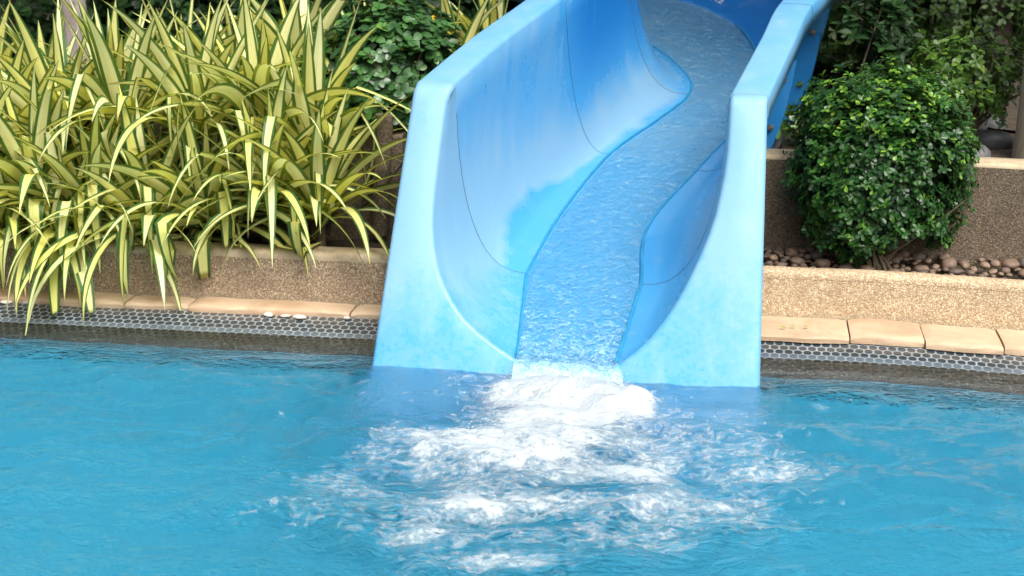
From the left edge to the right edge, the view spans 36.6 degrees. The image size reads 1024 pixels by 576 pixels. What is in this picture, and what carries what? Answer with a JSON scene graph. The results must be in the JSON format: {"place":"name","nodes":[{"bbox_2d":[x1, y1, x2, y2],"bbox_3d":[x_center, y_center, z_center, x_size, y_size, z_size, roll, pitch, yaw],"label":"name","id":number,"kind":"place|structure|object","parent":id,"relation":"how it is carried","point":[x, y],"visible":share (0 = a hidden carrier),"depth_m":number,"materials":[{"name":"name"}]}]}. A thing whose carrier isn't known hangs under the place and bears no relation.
{"place":"outdoors","nodes":[
{"label":"outdoors","id":0,"kind":"place"},
{"bbox_2d":[3,0,22,25],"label":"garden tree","id":1,"kind":"object","parent":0,"point":[10,10],"visible":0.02,"depth_m":8.22,"materials":[{"name":"green plant"}]},
{"bbox_2d":[38,5,327,76],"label":"soil","id":2,"kind":"structure","parent":0,"point":[48,15],"depth_m":10.55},
{"bbox_2d":[60,0,88,66],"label":"garden tree","id":3,"kind":"object","parent":2,"relation":"on","point":[71,20],"visible":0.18,"depth_m":7.24,"materials":[{"name":"grey plant"}]},
{"bbox_2d":[0,0,178,57],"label":"hedge shrub","id":4,"kind":"object","parent":2,"relation":"on","point":[30,15],"visible":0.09,"depth_m":7.59,"materials":[{"name":"green plant"}]},
{"bbox_2d":[46,0,326,48],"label":"hedge shrub","id":5,"kind":"object","parent":2,"relation":"on","point":[182,9],"visible":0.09,"depth_m":7.35,"materials":[{"name":"green plant"}]},
{"bbox_2d":[258,0,509,43],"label":"hedge shrub","id":6,"kind":"object","parent":2,"relation":"on","point":[468,8],"visible":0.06,"depth_m":7.36,"materials":[{"name":"green plant"}]},
{"bbox_2d":[367,0,503,61],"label":"striped plant","id":7,"kind":"object","parent":2,"relation":"on","point":[479,18],"visible":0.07,"depth_m":6.59,"materials":[{"name":"green plant"}]},
{"bbox_2d":[1,0,914,69],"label":"thicket","id":8,"kind":"object","parent":2,"relation":"on","point":[817,64],"visible":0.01,"depth_m":10.05,"materials":[{"name":"green plant"}]},
{"bbox_2d":[424,0,507,42],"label":"striped plant","id":9,"kind":"object","parent":2,"relation":"on","point":[498,12],"visible":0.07,"depth_m":6.92,"materials":[{"name":"green plant"}]},
{"bbox_2d":[505,0,520,12],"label":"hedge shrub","id":10,"kind":"object","parent":2,"relation":"on","point":[511,4],"depth_m":8.46,"materials":[{"name":"green plant"}]},
{"bbox_2d":[85,231,390,248],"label":"soil","id":11,"kind":"structure","parent":0,"point":[340,243],"depth_m":5.93,"materials":[{"name":"soil"}]},
{"bbox_2d":[0,147,74,298],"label":"striped plant","id":12,"kind":"object","parent":11,"relation":"on","point":[17,240],"visible":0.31,"depth_m":5.60,"materials":[{"name":"green plant"}]},
{"bbox_2d":[0,79,94,253],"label":"striped plant","id":13,"kind":"object","parent":11,"relation":"on","point":[5,94],"visible":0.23,"depth_m":5.62,"materials":[{"name":"green plant"}]},
{"bbox_2d":[0,34,96,205],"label":"striped plant","id":14,"kind":"object","parent":11,"relation":"on","point":[17,64],"visible":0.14,"depth_m":5.72,"materials":[{"name":"green plant"}]},
{"bbox_2d":[0,0,165,201],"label":"striped plant","id":15,"kind":"object","parent":11,"relation":"on","point":[20,86],"visible":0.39,"depth_m":5.74,"materials":[{"name":"green plant"}]},
{"bbox_2d":[0,55,167,303],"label":"striped plant","id":16,"kind":"object","parent":11,"relation":"on","point":[11,145],"visible":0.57,"depth_m":5.59,"materials":[{"name":"green plant"}]},
{"bbox_2d":[0,132,183,314],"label":"striped plant","id":17,"kind":"object","parent":11,"relation":"on","point":[40,243],"visible":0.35,"depth_m":5.53,"materials":[{"name":"green plant"}]},
{"bbox_2d":[0,62,231,334],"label":"striped plant","id":18,"kind":"object","parent":11,"relation":"on","point":[66,173],"visible":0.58,"depth_m":5.56,"materials":[{"name":"green plant"}]},
{"bbox_2d":[21,0,233,168],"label":"striped plant","id":19,"kind":"object","parent":11,"relation":"on","point":[103,89],"visible":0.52,"depth_m":5.66,"materials":[{"name":"green plant"}]},
{"bbox_2d":[0,83,321,322],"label":"striped plant","id":20,"kind":"object","parent":11,"relation":"in","point":[131,150],"visible":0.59,"depth_m":5.51,"materials":[{"name":"green plant"}]},
{"bbox_2d":[37,0,330,188],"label":"striped plant","id":21,"kind":"object","parent":11,"relation":"on","point":[170,71],"visible":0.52,"depth_m":5.64,"materials":[{"name":"green plant"}]},
{"bbox_2d":[63,96,340,283],"bbox_3d":[-1.095,-0.424,5.764,1.158,0.665,0.989,-4,16,-13],"label":"striped plant","id":22,"kind":"object","parent":11,"relation":"on","point":[213,187],"visible":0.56,"depth_m":5.55,"materials":[{"name":"green plant"}]},
{"bbox_2d":[77,0,382,242],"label":"striped plant","id":23,"kind":"object","parent":11,"relation":"on","point":[258,56],"visible":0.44,"depth_m":5.59,"materials":[{"name":"green plant"}]},
{"bbox_2d":[137,66,402,280],"bbox_3d":[-0.884,-0.466,5.638,1.028,0.726,0.974,-3,16,-12],"label":"striped plant","id":24,"kind":"object","parent":11,"relation":"on","point":[302,138],"visible":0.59,"depth_m":5.49,"materials":[{"name":"green plant"}]},
{"bbox_2d":[144,1,410,243],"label":"striped plant","id":25,"kind":"object","parent":11,"relation":"on","point":[313,75],"visible":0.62,"depth_m":5.57,"materials":[{"name":"green plant"}]},
{"bbox_2d":[0,322,1023,575],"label":"pool water","id":26,"kind":"structure","parent":0,"point":[144,452],"depth_m":4.19,"materials":[{"name":"blue liquid"}]},
{"bbox_2d":[320,368,801,572],"bbox_3d":[0.370,0.443,4.305,2.720,0.095,1.660,0,16,0],"label":"foam","id":27,"kind":"object","parent":26,"relation":"on","point":[597,401],"visible":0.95,"depth_m":4.36,"materials":[{"name":"white"}]},
{"bbox_2d":[331,346,792,523],"bbox_3d":[0.141,0.387,4.423,1.244,0.141,1.278,0,16,0],"label":"spray","id":28,"kind":"object","parent":26,"relation":"on","point":[555,421],"visible":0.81,"depth_m":4.51,"materials":[{"name":"white"}]},
{"bbox_2d":[194,1,915,91],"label":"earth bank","id":29,"kind":"structure","parent":0,"point":[828,72],"depth_m":10.79,"materials":[{"name":"soil"}]},
{"bbox_2d":[763,257,1023,279],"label":"soil","id":30,"kind":"structure","parent":0,"point":[978,272],"depth_m":5.59,"materials":[{"name":"soil"}]},
{"bbox_2d":[764,245,770,251],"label":"pebble","id":31,"kind":"object","parent":30,"relation":"on","point":[767,247],"visible":0.57,"depth_m":5.68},
{"bbox_2d":[765,260,773,265],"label":"pebble","id":32,"kind":"object","parent":30,"relation":"on","point":[768,262],"visible":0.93,"depth_m":5.57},
{"bbox_2d":[767,254,777,261],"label":"pebble","id":33,"kind":"object","parent":30,"relation":"on","point":[773,257],"visible":0.98,"depth_m":5.60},
{"bbox_2d":[772,249,783,255],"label":"pebble","id":34,"kind":"object","parent":30,"relation":"on","point":[777,252],"visible":0.97,"depth_m":5.64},
{"bbox_2d":[774,262,786,266],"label":"pebble","id":35,"kind":"object","parent":30,"relation":"on","point":[779,264],"visible":0.41,"depth_m":5.53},
{"bbox_2d":[784,247,798,257],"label":"pebble","id":36,"kind":"object","parent":30,"relation":"on","point":[791,252],"visible":0.94,"depth_m":5.63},
{"bbox_2d":[790,257,804,265],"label":"pebble","id":37,"kind":"object","parent":30,"relation":"on","point":[797,260],"visible":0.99,"depth_m":5.57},
{"bbox_2d":[797,247,806,253],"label":"pebble","id":38,"kind":"object","parent":30,"relation":"on","point":[803,250],"visible":1,"depth_m":5.66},
{"bbox_2d":[803,254,810,259],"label":"pebble","id":39,"kind":"object","parent":30,"relation":"on","point":[806,256],"visible":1,"depth_m":5.61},
{"bbox_2d":[805,245,815,252],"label":"pebble","id":40,"kind":"object","parent":30,"relation":"on","point":[810,248],"visible":0.84,"depth_m":5.67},
{"bbox_2d":[810,249,823,260],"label":"pebble","id":41,"kind":"object","parent":30,"relation":"on","point":[815,254],"visible":0.81,"depth_m":5.61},
{"bbox_2d":[813,258,830,267],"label":"pebble","id":42,"kind":"object","parent":30,"relation":"on","point":[821,262],"visible":0.91,"depth_m":5.54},
{"bbox_2d":[838,263,853,268],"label":"pebble","id":43,"kind":"object","parent":30,"relation":"on","point":[844,266],"visible":0.43,"depth_m":5.49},
{"bbox_2d":[859,265,874,269],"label":"pebble","id":44,"kind":"object","parent":30,"relation":"on","point":[866,267],"visible":0.46,"depth_m":5.49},
{"bbox_2d":[780,52,984,270],"bbox_3d":[1.309,-0.449,5.476,0.724,0.769,0.500,0,16,0],"label":"glossy bush","id":45,"kind":"object","parent":30,"relation":"on","point":[866,238],"visible":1,"depth_m":5.33,"materials":[{"name":"green plant"}]},
{"bbox_2d":[890,257,899,263],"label":"pebble","id":46,"kind":"object","parent":30,"relation":"on","point":[895,260],"visible":1,"depth_m":5.55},
{"bbox_2d":[893,252,903,260],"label":"pebble","id":47,"kind":"object","parent":30,"relation":"on","point":[899,256],"visible":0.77,"depth_m":5.58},
{"bbox_2d":[899,250,910,257],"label":"pebble","id":48,"kind":"object","parent":30,"relation":"on","point":[905,254],"visible":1,"depth_m":5.60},
{"bbox_2d":[903,266,910,271],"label":"pebble","id":49,"kind":"object","parent":30,"relation":"on","point":[907,269],"visible":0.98,"depth_m":5.50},
{"bbox_2d":[911,251,925,261],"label":"pebble","id":50,"kind":"object","parent":30,"relation":"on","point":[920,255],"visible":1,"depth_m":5.57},
{"bbox_2d":[912,265,928,270],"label":"pebble","id":51,"kind":"object","parent":30,"relation":"on","point":[919,267],"visible":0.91,"depth_m":5.48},
{"bbox_2d":[924,258,931,263],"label":"pebble","id":52,"kind":"object","parent":30,"relation":"on","point":[927,260],"visible":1,"depth_m":5.55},
{"bbox_2d":[931,264,938,268],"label":"pebble","id":53,"kind":"object","parent":30,"relation":"on","point":[934,266],"visible":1,"depth_m":5.50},
{"bbox_2d":[938,253,949,260],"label":"pebble","id":54,"kind":"object","parent":30,"relation":"on","point":[941,257],"visible":0.89,"depth_m":5.56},
{"bbox_2d":[941,257,956,269],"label":"pebble","id":55,"kind":"object","parent":30,"relation":"on","point":[949,263],"visible":0.98,"depth_m":5.49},
{"bbox_2d":[948,268,963,274],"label":"pebble","id":56,"kind":"object","parent":30,"relation":"on","point":[955,271],"visible":1,"depth_m":5.45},
{"bbox_2d":[959,261,969,269],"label":"pebble","id":57,"kind":"object","parent":30,"relation":"on","point":[964,265],"visible":1,"depth_m":5.49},
{"bbox_2d":[966,270,974,275],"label":"pebble","id":58,"kind":"object","parent":30,"relation":"on","point":[970,273],"visible":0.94,"depth_m":5.44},
{"bbox_2d":[969,266,977,271],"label":"pebble","id":59,"kind":"object","parent":30,"relation":"on","point":[974,268],"visible":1,"depth_m":5.46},
{"bbox_2d":[977,257,984,262],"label":"pebble","id":60,"kind":"object","parent":30,"relation":"on","point":[980,259],"visible":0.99,"depth_m":5.53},
{"bbox_2d":[979,262,989,268],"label":"pebble","id":61,"kind":"object","parent":30,"relation":"on","point":[984,265],"visible":1,"depth_m":5.49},
{"bbox_2d":[988,269,996,273],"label":"pebble","id":62,"kind":"object","parent":30,"relation":"on","point":[992,271],"visible":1,"depth_m":5.45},
{"bbox_2d":[990,260,1000,266],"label":"pebble","id":63,"kind":"object","parent":30,"relation":"on","point":[995,263],"visible":1,"depth_m":5.49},
{"bbox_2d":[1001,267,1010,273],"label":"pebble","id":64,"kind":"object","parent":30,"relation":"on","point":[1005,270],"visible":1,"depth_m":5.44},
{"bbox_2d":[1001,258,1019,268],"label":"pebble","id":65,"kind":"object","parent":30,"relation":"on","point":[1011,263],"visible":0.98,"depth_m":5.47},
{"bbox_2d":[1017,268,1023,278],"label":"pebble","id":66,"kind":"object","parent":30,"relation":"on","point":[1020,273],"visible":1,"depth_m":5.40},
{"bbox_2d":[1017,257,1023,267],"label":"pebble","id":67,"kind":"object","parent":30,"relation":"on","point":[1021,260],"visible":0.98,"depth_m":5.48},
{"bbox_2d":[782,130,1014,158],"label":"soil","id":68,"kind":"structure","parent":0,"point":[1001,153],"depth_m":6.01,"materials":[{"name":"soil"}]},
{"bbox_2d":[776,102,840,145],"bbox_3d":[1.143,-0.632,6.064,0.286,0.217,0.258,-7,17,-25],"label":"undergrowth plant","id":69,"kind":"object","parent":68,"relation":"on","point":[786,126],"visible":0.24,"depth_m":6.01,"materials":[{"name":"green plant"}]},
{"bbox_2d":[831,0,930,139],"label":"laurel shrub","id":70,"kind":"object","parent":68,"relation":"on","point":[895,39],"visible":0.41,"depth_m":5.95,"materials":[{"name":"green plant"}]},
{"bbox_2d":[880,19,1023,135],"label":"loose shrub","id":71,"kind":"object","parent":68,"relation":"on","point":[988,92],"visible":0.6,"depth_m":6.00,"materials":[{"name":"green plant"}]},
{"bbox_2d":[966,142,990,156],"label":"rock","id":72,"kind":"object","parent":68,"relation":"on","point":[987,153],"visible":0.18,"depth_m":5.80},
{"bbox_2d":[976,130,1013,148],"bbox_3d":[1.891,-0.571,6.070,0.133,0.097,0.169,5,6,-25],"label":"rock","id":73,"kind":"object","parent":68,"relation":"on","point":[993,139],"visible":0.72,"depth_m":6.01,"materials":[{"name":"stone"}]},
{"bbox_2d":[819,93,1014,333],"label":"ground","id":74,"kind":"structure","parent":0,"point":[931,125],"depth_m":9.57,"materials":[{"name":"soil"}]},
{"bbox_2d":[0,236,389,306],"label":"wall","id":75,"kind":"structure","parent":74,"relation":"on","point":[337,274],"depth_m":5.60,"materials":[{"name":"concrete"}]},
{"bbox_2d":[75,121,405,239],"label":"retaining wall","id":76,"kind":"structure","parent":74,"relation":"on","point":[336,232],"depth_m":5.93,"materials":[{"name":"concrete"}]},
{"bbox_2d":[371,113,393,235],"bbox_3d":[-0.490,-0.426,5.838,0.096,0.464,0.076,0,16,0],"label":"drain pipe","id":77,"kind":"object","parent":76,"relation":"attached to","point":[379,220],"visible":0.65,"depth_m":5.82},
{"bbox_2d":[361,162,402,207],"bbox_3d":[-0.487,-0.384,5.786,0.185,0.197,0.010,0,16,-1],"label":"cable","id":78,"kind":"object","parent":77,"relation":"attached to","point":[389,179],"visible":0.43,"depth_m":5.78,"materials":[{"name":"black rubber"}]},
{"bbox_2d":[762,266,1023,331],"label":"wall","id":79,"kind":"structure","parent":74,"relation":"on","point":[919,298],"depth_m":5.34,"materials":[{"name":"concrete"}]},
{"bbox_2d":[763,149,1023,272],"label":"retaining wall","id":80,"kind":"structure","parent":74,"relation":"on","point":[995,229],"depth_m":5.55,"materials":[{"name":"concrete"}]},
{"bbox_2d":[973,44,1023,131],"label":"soil","id":81,"kind":"structure","parent":0,"point":[1012,112],"depth_m":6.88,"materials":[{"name":"soil"}]},
{"bbox_2d":[817,0,1023,82],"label":"climbing shrub","id":82,"kind":"object","parent":81,"relation":"on","point":[981,14],"visible":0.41,"depth_m":7.46,"materials":[{"name":"green plant"}]},
{"bbox_2d":[832,0,1023,57],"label":"hedge shrub","id":83,"kind":"object","parent":81,"relation":"on","point":[928,7],"visible":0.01,"depth_m":8.62,"materials":[{"name":"green plant"}]},
{"bbox_2d":[908,33,976,72],"bbox_3d":[1.874,-0.934,6.746,0.537,0.395,0.474,0,16,0],"label":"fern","id":84,"kind":"object","parent":81,"relation":"on","point":[931,41],"visible":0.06,"depth_m":6.70,"materials":[{"name":"green plant"}]},
{"bbox_2d":[931,12,953,34],"bbox_3d":[2.863,-2.956,6.841,3.693,4.210,3.059,0,16,0],"label":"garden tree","id":85,"kind":"object","parent":81,"relation":"on","point":[941,20],"visible":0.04,"depth_m":8.11,"materials":[{"name":"green plant"}]},
{"bbox_2d":[978,110,1006,131],"bbox_3d":[1.990,-0.691,6.495,0.165,0.109,0.183,10,29,14],"label":"rock","id":86,"kind":"object","parent":81,"relation":"on","point":[989,124],"visible":0.21,"depth_m":6.42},
{"bbox_2d":[983,0,1014,67],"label":"garden tree","id":87,"kind":"object","parent":81,"relation":"on","point":[1008,27],"visible":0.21,"depth_m":7.56,"materials":[{"name":"green plant"}]},
{"bbox_2d":[1011,63,1023,158],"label":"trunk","id":88,"kind":"object","parent":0,"point":[1018,149],"visible":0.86,"depth_m":5.78,"materials":[{"name":"brown plant"}]},
{"label":"pool floor","id":89,"kind":"structure","parent":0,"visible":0},
{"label":"pool wall","id":90,"kind":"structure","parent":89,"relation":"on","visible":0},
{"bbox_2d":[0,302,1023,374],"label":"pool rim","id":91,"kind":"object","parent":90,"relation":"on","point":[276,325],"visible":0.27,"depth_m":5.43,"materials":[{"name":"tile"}]},
{"bbox_2d":[0,300,12,303],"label":"pebble","id":92,"kind":"object","parent":91,"relation":"on","point":[4,301],"visible":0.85,"depth_m":5.66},
{"bbox_2d":[0,289,60,303],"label":"coping stone","id":93,"kind":"object","parent":91,"relation":"on","point":[43,297],"visible":0.54,"depth_m":5.68,"materials":[{"name":"stone"}]},
{"bbox_2d":[60,291,133,307],"bbox_3d":[-1.536,0.042,5.670,0.275,0.029,0.123,2,16,8],"label":"coping stone","id":94,"kind":"object","parent":91,"relation":"on","point":[107,300],"visible":0.63,"depth_m":5.63,"materials":[{"name":"stone"}]},
{"bbox_2d":[125,295,196,309],"bbox_3d":[-1.278,0.053,5.635,0.235,0.025,0.117,2,16,8],"label":"coping stone","id":95,"kind":"object","parent":91,"relation":"on","point":[146,302],"visible":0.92,"depth_m":5.60,"materials":[{"name":"stone"}]},
{"bbox_2d":[263,312,272,316],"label":"pebble","id":96,"kind":"object","parent":91,"relation":"on","point":[268,314],"visible":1,"depth_m":5.50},
{"bbox_2d":[188,297,355,317],"bbox_3d":[-0.864,0.069,5.571,0.595,0.029,0.121,2,16,8],"label":"coping stone","id":97,"kind":"object","parent":91,"relation":"on","point":[254,306],"visible":0.99,"depth_m":5.54,"materials":[{"name":"stone"}]},
{"bbox_2d":[293,315,306,318],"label":"pebble","id":98,"kind":"object","parent":91,"relation":"on","point":[299,316],"visible":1,"depth_m":5.47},
{"bbox_2d":[351,304,380,318],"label":"coping stone","id":99,"kind":"object","parent":91,"relation":"on","point":[370,311],"visible":0.41,"depth_m":5.48,"materials":[{"name":"stone"}]},
{"bbox_2d":[372,0,835,386],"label":"water slide","id":100,"kind":"object","parent":91,"relation":"on","point":[532,126],"visible":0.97,"depth_m":5.47,"materials":[{"name":"blue plastic"}]},
{"bbox_2d":[512,0,752,383],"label":"flowing water","id":101,"kind":"structure","parent":100,"relation":"in","point":[534,367],"depth_m":5.80,"materials":[{"name":"blue liquid"}]},
{"bbox_2d":[761,316,848,343],"bbox_3d":[0.935,0.140,5.320,0.430,0.026,0.228,2,16,8],"label":"coping stone","id":102,"kind":"object","parent":91,"relation":"on","point":[825,331],"visible":0.66,"depth_m":5.26,"materials":[{"name":"stone"}]},
{"bbox_2d":[847,319,923,346],"bbox_3d":[1.272,0.150,5.272,0.242,0.032,0.219,3,16,9],"label":"coping stone","id":103,"kind":"object","parent":91,"relation":"on","point":[884,332],"visible":1,"depth_m":5.22,"materials":[{"name":"stone"}]},
{"bbox_2d":[920,324,1003,354],"bbox_3d":[1.512,0.169,5.211,0.245,0.028,0.244,2,16,8],"label":"coping stone","id":104,"kind":"object","parent":91,"relation":"on","point":[963,339],"visible":0.99,"depth_m":5.16,"materials":[{"name":"stone"}]},
{"bbox_2d":[996,329,1023,355],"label":"coping stone","id":105,"kind":"object","parent":91,"relation":"on","point":[1012,342],"visible":0.97,"depth_m":5.14,"materials":[{"name":"stone"}]},
{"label":"soil","id":106,"kind":"structure","parent":0,"visible":0},
{"bbox_2d":[0,3,69,72],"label":"striped plant","id":107,"kind":"object","parent":106,"relation":"on","point":[7,50],"visible":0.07,"depth_m":6.17,"materials":[{"name":"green plant"}]},
{"bbox_2d":[0,2,118,138],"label":"striped plant","id":108,"kind":"object","parent":106,"relation":"on","point":[48,52],"visible":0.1,"depth_m":6.18,"materials":[{"name":"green plant"}]},
{"bbox_2d":[34,0,172,96],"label":"striped plant","id":109,"kind":"object","parent":106,"relation":"on","point":[115,41],"visible":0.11,"depth_m":6.12,"materials":[{"name":"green plant"}]},
{"bbox_2d":[84,0,250,100],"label":"striped plant","id":110,"kind":"object","parent":106,"relation":"on","point":[228,40],"visible":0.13,"depth_m":6.08,"materials":[{"name":"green plant"}]},
{"bbox_2d":[122,0,328,115],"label":"striped plant","id":111,"kind":"object","parent":106,"relation":"on","point":[194,36],"visible":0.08,"depth_m":6.06,"materials":[{"name":"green plant"}]},
{"bbox_2d":[189,69,407,279],"bbox_3d":[-0.739,-0.453,5.686,0.977,0.730,1.035,0,16,0],"label":"striped plant","id":112,"kind":"object","parent":106,"relation":"in","point":[321,170],"visible":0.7,"depth_m":5.54,"materials":[{"name":"green plant"}]},
{"bbox_2d":[210,0,394,102],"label":"striped plant","id":113,"kind":"object","parent":106,"relation":"on","point":[331,13],"visible":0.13,"depth_m":5.98,"materials":[{"name":"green plant"}]},
{"bbox_2d":[299,0,461,137],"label":"round leaved bush","id":114,"kind":"object","parent":106,"relation":"on","point":[385,65],"visible":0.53,"depth_m":5.81,"materials":[{"name":"green plant"}]},
{"bbox_2d":[311,0,474,73],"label":"striped plant","id":115,"kind":"object","parent":106,"relation":"on","point":[354,9],"visible":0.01,"depth_m":6.54,"materials":[{"name":"green plant"}]}
]}

